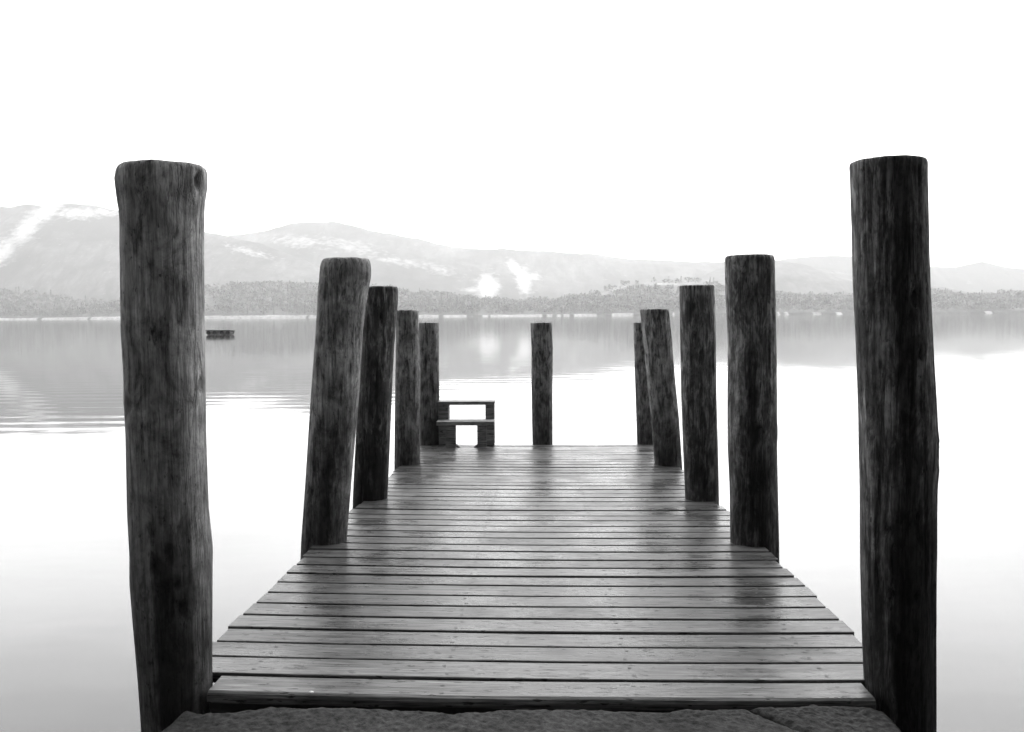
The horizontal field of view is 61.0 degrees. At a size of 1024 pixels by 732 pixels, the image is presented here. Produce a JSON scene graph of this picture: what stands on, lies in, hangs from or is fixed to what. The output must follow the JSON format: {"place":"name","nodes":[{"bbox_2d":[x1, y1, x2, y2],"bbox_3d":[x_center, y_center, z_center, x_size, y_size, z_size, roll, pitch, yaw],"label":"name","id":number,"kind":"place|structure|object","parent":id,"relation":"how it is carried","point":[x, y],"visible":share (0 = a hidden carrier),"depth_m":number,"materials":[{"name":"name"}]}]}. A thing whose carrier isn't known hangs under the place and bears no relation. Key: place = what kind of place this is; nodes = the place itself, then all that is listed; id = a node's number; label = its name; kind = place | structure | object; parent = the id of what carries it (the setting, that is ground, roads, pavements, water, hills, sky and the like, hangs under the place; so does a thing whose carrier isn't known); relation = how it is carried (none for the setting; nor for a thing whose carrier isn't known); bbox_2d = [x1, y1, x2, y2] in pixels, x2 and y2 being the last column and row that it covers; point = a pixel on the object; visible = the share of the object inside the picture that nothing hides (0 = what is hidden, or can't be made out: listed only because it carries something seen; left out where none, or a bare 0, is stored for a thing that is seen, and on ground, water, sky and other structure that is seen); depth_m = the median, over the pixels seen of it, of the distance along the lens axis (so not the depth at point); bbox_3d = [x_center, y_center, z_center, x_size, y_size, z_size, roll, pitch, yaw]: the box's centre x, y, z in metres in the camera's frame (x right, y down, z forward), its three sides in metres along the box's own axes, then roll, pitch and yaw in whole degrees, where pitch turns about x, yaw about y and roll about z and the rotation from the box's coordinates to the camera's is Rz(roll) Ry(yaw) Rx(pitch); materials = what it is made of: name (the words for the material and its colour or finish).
{"place":"outdoors","nodes":[
{"label":"outdoors","id":0,"kind":"place"},
{"bbox_2d":[0,203,378,302],"bbox_3d":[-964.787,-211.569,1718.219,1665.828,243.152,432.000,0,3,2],"label":"hill","id":1,"kind":"structure","parent":0,"point":[70,250],"depth_m":1674.94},
{"bbox_2d":[229,221,724,301],"bbox_3d":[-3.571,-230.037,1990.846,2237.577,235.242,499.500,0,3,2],"label":"hill","id":2,"kind":"structure","parent":0,"point":[412,265],"depth_m":1975.67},
{"bbox_2d":[0,313,1023,731],"bbox_3d":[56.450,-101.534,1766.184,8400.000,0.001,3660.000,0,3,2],"label":"lake water","id":3,"kind":"structure","parent":0,"point":[66,647],"depth_m":10.31,"materials":[{"name":"white liquid"}]},
{"bbox_2d":[114,159,212,731],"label":"mooring post","id":4,"kind":"object","parent":3,"relation":"in","point":[161,207],"visible":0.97,"depth_m":2.76,"materials":[{"name":"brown wood"}]},
{"bbox_2d":[205,330,234,334],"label":"floating raft","id":5,"kind":"object","parent":3,"relation":"on","point":[219,332],"visible":1,"depth_m":87.18,"materials":[{"name":"grey wood"}]},
{"bbox_2d":[300,257,370,559],"bbox_3d":[-1.022,1.050,4.869,0.515,3.291,0.274,0,3,2],"label":"mooring post","id":6,"kind":"object","parent":3,"relation":"in","point":[343,286],"visible":0.6,"depth_m":4.72,"materials":[{"name":"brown wood"}]},
{"bbox_2d":[353,286,397,508],"bbox_3d":[-0.986,1.032,6.138,0.407,3.179,0.250,0,3,2],"label":"mooring post","id":7,"kind":"object","parent":3,"relation":"in","point":[372,451],"visible":0.5,"depth_m":6.00,"materials":[{"name":"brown wood"}]},
{"bbox_2d":[394,310,420,469],"bbox_3d":[-0.938,1.013,7.773,0.258,3.025,0.239,0,3,2],"label":"mooring post","id":8,"kind":"object","parent":3,"relation":"in","point":[407,410],"visible":0.52,"depth_m":7.64,"materials":[{"name":"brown wood"}]},
{"bbox_2d":[419,322,438,445],"bbox_3d":[-0.861,0.993,9.144,0.220,2.905,0.218,0,3,2],"label":"mooring post","id":9,"kind":"object","parent":3,"relation":"in","point":[429,370],"visible":0.48,"depth_m":9.02,"materials":[{"name":"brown wood"}]},
{"bbox_2d":[161,707,798,731],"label":"rock slab","id":10,"kind":"object","parent":3,"relation":"in","point":[284,719],"visible":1,"depth_m":2.62,"materials":[{"name":"grey stone"}]},
{"bbox_2d":[207,444,875,714],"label":"jetty","id":11,"kind":"object","parent":3,"relation":"on","point":[464,578],"visible":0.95,"depth_m":3.66,"materials":[{"name":"grey wood"}]},
{"bbox_2d":[436,400,494,447],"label":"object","id":12,"kind":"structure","parent":11,"relation":"on","point":[446,424],"depth_m":9.04,"materials":[{"name":"black wood"}]},
{"bbox_2d":[531,322,552,444],"bbox_3d":[0.324,0.982,9.269,0.235,2.896,0.228,0,3,2],"label":"mooring post","id":13,"kind":"object","parent":3,"relation":"in","point":[542,375],"visible":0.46,"depth_m":9.14,"materials":[{"name":"black wood"}]},
{"bbox_2d":[634,322,652,444],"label":"mooring post","id":14,"kind":"object","parent":3,"relation":"in","point":[644,426],"visible":0.31,"depth_m":9.06,"materials":[{"name":"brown wood"}]},
{"bbox_2d":[640,309,681,468],"bbox_3d":[1.355,1.005,7.693,0.449,3.020,0.251,0,3,2],"label":"mooring post","id":15,"kind":"object","parent":3,"relation":"in","point":[658,346],"visible":0.55,"depth_m":7.55,"materials":[{"name":"black wood"}]},
{"bbox_2d":[679,285,718,504],"bbox_3d":[1.328,1.023,6.098,0.321,3.170,0.247,0,3,2],"label":"mooring post","id":16,"kind":"object","parent":3,"relation":"in","point":[698,380],"visible":0.47,"depth_m":5.96,"materials":[{"name":"black wood"}]},
{"bbox_2d":[724,254,778,562],"bbox_3d":[1.336,1.039,4.815,0.336,3.288,0.270,0,3,2],"label":"mooring post","id":17,"kind":"object","parent":3,"relation":"in","point":[750,295],"visible":0.65,"depth_m":4.67,"materials":[{"name":"black wood"}]},
{"bbox_2d":[748,704,900,731],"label":"rock slab","id":18,"kind":"object","parent":3,"relation":"in","point":[813,718],"visible":1,"depth_m":2.62,"materials":[{"name":"grey stone"}]},
{"bbox_2d":[849,155,939,731],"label":"mooring post","id":19,"kind":"object","parent":3,"relation":"in","point":[898,438],"visible":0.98,"depth_m":2.75,"materials":[{"name":"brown wood"}]},
{"bbox_2d":[0,283,1023,319],"bbox_3d":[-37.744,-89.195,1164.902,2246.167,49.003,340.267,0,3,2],"label":"shore","id":20,"kind":"structure","parent":0,"point":[278,312],"depth_m":1037.95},
{"bbox_2d":[65,307,76,316],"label":"shore tree","id":21,"kind":"object","parent":20,"relation":"on","point":[70,310],"visible":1,"depth_m":1049.54,"materials":[{"name":"grey plant"}]},
{"bbox_2d":[301,306,310,314],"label":"shore tree","id":22,"kind":"object","parent":20,"relation":"on","point":[307,309],"visible":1,"depth_m":1036.90,"materials":[{"name":"grey plant"}]},
{"bbox_2d":[0,276,1023,316],"bbox_3d":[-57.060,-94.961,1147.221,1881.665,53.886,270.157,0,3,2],"label":"wood","id":23,"kind":"object","parent":20,"relation":"on","point":[10,302],"visible":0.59,"depth_m":1126.00,"materials":[{"name":"grey plant"}]},
{"bbox_2d":[0,0,1023,268],"label":"sky","id":24,"kind":"structure","parent":0,"point":[674,130],"materials":[{"name":"white"}]},
{"bbox_2d":[683,260,969,296],"bbox_3d":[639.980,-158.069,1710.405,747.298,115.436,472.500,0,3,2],"label":"hill","id":25,"kind":"structure","parent":0,"point":[793,278],"depth_m":1660.86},
{"bbox_2d":[777,256,1023,295],"bbox_3d":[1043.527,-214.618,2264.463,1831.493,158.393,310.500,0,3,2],"label":"distant hill","id":26,"kind":"structure","parent":0,"point":[977,277],"depth_m":2274.34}
]}

